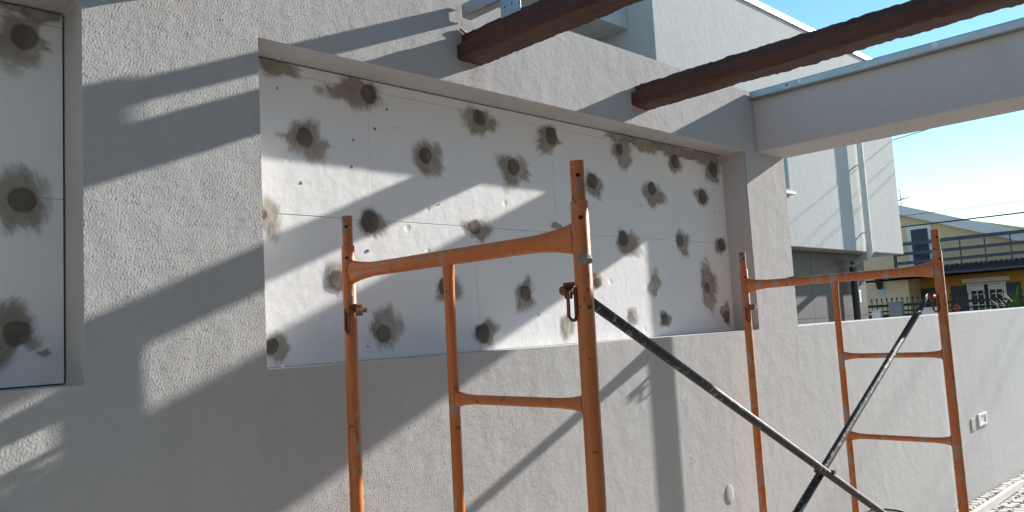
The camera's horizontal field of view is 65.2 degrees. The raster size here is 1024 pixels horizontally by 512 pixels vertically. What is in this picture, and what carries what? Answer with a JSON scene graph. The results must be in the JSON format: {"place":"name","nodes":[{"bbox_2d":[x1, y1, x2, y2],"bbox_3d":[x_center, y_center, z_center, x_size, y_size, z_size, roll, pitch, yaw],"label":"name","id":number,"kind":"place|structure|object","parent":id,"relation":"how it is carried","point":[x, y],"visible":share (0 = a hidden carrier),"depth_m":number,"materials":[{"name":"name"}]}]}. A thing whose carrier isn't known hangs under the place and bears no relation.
{"place":"outdoors","nodes":[
{"label":"outdoors","id":0,"kind":"place"},
{"bbox_2d":[757,0,1023,226],"label":"sky","id":1,"kind":"structure","parent":0,"point":[979,162],"materials":[{"name":"blue"}]},
{"bbox_2d":[901,212,1023,227],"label":"overhead cable","id":2,"kind":"object","parent":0,"point":[962,219],"visible":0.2,"depth_m":19.93,"materials":[{"name":"black metal"}]},
{"bbox_2d":[905,200,1023,215],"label":"overhead cable","id":3,"kind":"object","parent":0,"point":[963,208],"visible":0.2,"depth_m":19.90,"materials":[{"name":"black metal"}]},
{"bbox_2d":[907,229,1023,241],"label":"overhead cable","id":4,"kind":"object","parent":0,"point":[966,235],"visible":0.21,"depth_m":20.76,"materials":[{"name":"black metal"}]},
{"bbox_2d":[955,473,1023,511],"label":"pavement","id":5,"kind":"structure","parent":0,"point":[1014,502],"depth_m":6.69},
{"bbox_2d":[341,160,606,511],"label":"scaffold frame","id":6,"kind":"object","parent":5,"relation":"on","point":[573,237],"visible":1,"depth_m":2.02,"materials":[{"name":"orange paint"}]},
{"bbox_2d":[569,285,927,511],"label":"cross brace","id":7,"kind":"object","parent":6,"relation":"attached to","point":[822,470],"visible":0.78,"depth_m":2.54,"materials":[{"name":"metal"}]},
{"bbox_2d":[739,229,968,511],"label":"scaffold frame","id":8,"kind":"object","parent":5,"relation":"on","point":[934,268],"visible":1,"depth_m":3.77,"materials":[{"name":"metal"}]},
{"bbox_2d":[866,509,903,511],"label":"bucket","id":9,"kind":"object","parent":5,"relation":"on","point":[890,510],"visible":0.64,"depth_m":5.03,"materials":[{"name":"plastic"}]},
{"bbox_2d":[971,481,1022,511],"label":"straightedge","id":10,"kind":"object","parent":5,"relation":"on","point":[998,499],"visible":1,"depth_m":6.56,"materials":[{"name":"metal"}]},
{"bbox_3d":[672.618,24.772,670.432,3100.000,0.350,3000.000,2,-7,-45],"label":"ground","id":11,"kind":"structure","parent":0,"visible":0},
{"bbox_2d":[0,0,1023,511],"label":"patio wall","id":12,"kind":"structure","parent":11,"relation":"on","point":[172,392],"depth_m":2.73,"materials":[{"name":"white paint"}]},
{"bbox_2d":[0,2,63,387],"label":"insulation panel","id":13,"kind":"object","parent":12,"relation":"attached to","point":[31,234],"visible":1,"depth_m":2.14,"materials":[{"name":"white plastic"}]},
{"bbox_2d":[258,57,734,367],"bbox_3d":[0.181,-0.115,3.634,3.008,1.043,0.056,2,-7,-45],"label":"insulation panel","id":14,"kind":"object","parent":12,"relation":"attached to","point":[395,172],"visible":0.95,"depth_m":3.22,"materials":[{"name":"white plastic"}]},
{"bbox_2d":[457,0,643,65],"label":"timber beam","id":15,"kind":"structure","parent":12,"relation":"attached to","point":[524,27],"depth_m":2.86,"materials":[{"name":"brown wood"}]},
{"bbox_2d":[462,0,520,19],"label":"steel channel","id":16,"kind":"object","parent":15,"relation":"on","point":[472,9],"visible":1,"depth_m":3.03,"materials":[{"name":"silver metal"}]},
{"bbox_2d":[725,484,733,503],"bbox_3d":[1.124,1.228,4.128,0.084,0.104,0.007,2,-7,-45],"label":"wall cap","id":17,"kind":"object","parent":12,"relation":"attached to","point":[729,493],"visible":1,"depth_m":4.12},
{"bbox_2d":[631,0,1023,110],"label":"timber beam","id":18,"kind":"structure","parent":12,"relation":"attached to","point":[884,25],"depth_m":3.27,"materials":[{"name":"brown wood"}]},
{"bbox_2d":[753,30,1023,158],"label":"concrete beam","id":19,"kind":"structure","parent":12,"relation":"attached to","point":[976,80],"depth_m":4.19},
{"bbox_2d":[749,17,1023,100],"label":"steel track","id":20,"kind":"structure","parent":19,"relation":"attached to","point":[997,30],"depth_m":4.14,"materials":[{"name":"silver metal"}]},
{"bbox_2d":[970,418,975,430],"bbox_3d":[4.030,1.472,6.989,0.104,0.102,0.010,2,-7,-45],"label":"blank cover","id":21,"kind":"object","parent":12,"relation":"attached to","point":[973,425],"visible":1,"depth_m":6.97,"materials":[{"name":"white plastic"}]},
{"bbox_2d":[977,411,987,426],"bbox_3d":[4.229,1.464,7.187,0.252,0.109,0.012,2,-7,-45],"label":"socket box","id":22,"kind":"object","parent":12,"relation":"attached to","point":[982,418],"visible":1,"depth_m":7.18,"materials":[{"name":"white plastic"}]},
{"bbox_2d":[521,0,903,324],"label":"white house","id":23,"kind":"structure","parent":11,"relation":"on","point":[843,210],"depth_m":13.96,"materials":[{"name":"paint"}]},
{"bbox_2d":[783,158,795,195],"bbox_3d":[4.123,-1.670,12.810,1.420,1.300,0.098,2,-7,-45],"label":"downspout","id":24,"kind":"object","parent":23,"relation":"in","point":[786,164],"depth_m":13.16,"materials":[{"name":"white plastic"}]},
{"bbox_2d":[871,310,883,318],"bbox_3d":[12.376,3.156,26.836,0.252,2.674,0.336,2,-7,-45],"label":"gate post","id":25,"kind":"object","parent":11,"relation":"on","point":[877,313],"visible":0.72,"depth_m":26.86,"materials":[{"name":"grey concrete"}]},
{"bbox_2d":[887,301,904,316],"bbox_3d":[12.809,2.965,26.406,0.252,2.927,0.462,2,-7,-45],"label":"gate post","id":26,"kind":"object","parent":11,"relation":"on","point":[896,308],"visible":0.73,"depth_m":26.42,"materials":[{"name":"grey concrete"}]},
{"bbox_2d":[922,307,937,314],"bbox_3d":[13.546,2.982,25.663,0.252,2.674,0.518,2,-7,-45],"label":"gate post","id":27,"kind":"object","parent":11,"relation":"on","point":[927,310],"visible":0.16,"depth_m":25.69,"materials":[{"name":"grey concrete"}]},
{"bbox_2d":[864,189,1023,314],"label":"yellow house","id":28,"kind":"structure","parent":11,"relation":"on","point":[982,262],"depth_m":31.25,"materials":[{"name":"paint"}]},
{"bbox_2d":[906,224,931,265],"bbox_3d":[16.271,-0.300,31.839,0.079,1.836,0.952,2,-7,-45],"label":"balcony door","id":29,"kind":"structure","parent":28,"relation":"in","point":[922,232],"depth_m":31.84,"materials":[{"name":"glass"}]},
{"bbox_2d":[962,276,1009,309],"bbox_3d":[18.644,1.717,31.363,0.084,1.748,1.661,2,-7,-45],"label":"window","id":30,"kind":"structure","parent":28,"relation":"in","point":[988,287],"depth_m":31.38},
{"bbox_2d":[867,289,1023,318],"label":"iron fence","id":31,"kind":"object","parent":11,"relation":"on","point":[877,306],"visible":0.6,"depth_m":25.41,"materials":[{"name":"black metal"}]},
{"bbox_2d":[953,304,960,311],"bbox_3d":[13.763,1.994,24.685,0.172,1.005,0.231,2,-7,-45],"label":"red flower","id":32,"kind":"object","parent":11,"relation":"on","point":[955,306],"visible":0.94,"depth_m":24.70,"materials":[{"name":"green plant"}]},
{"bbox_2d":[978,286,1023,308],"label":"agave plant","id":33,"kind":"object","parent":11,"relation":"on","point":[1015,301],"visible":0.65,"depth_m":22.95,"materials":[{"name":"green plant"}]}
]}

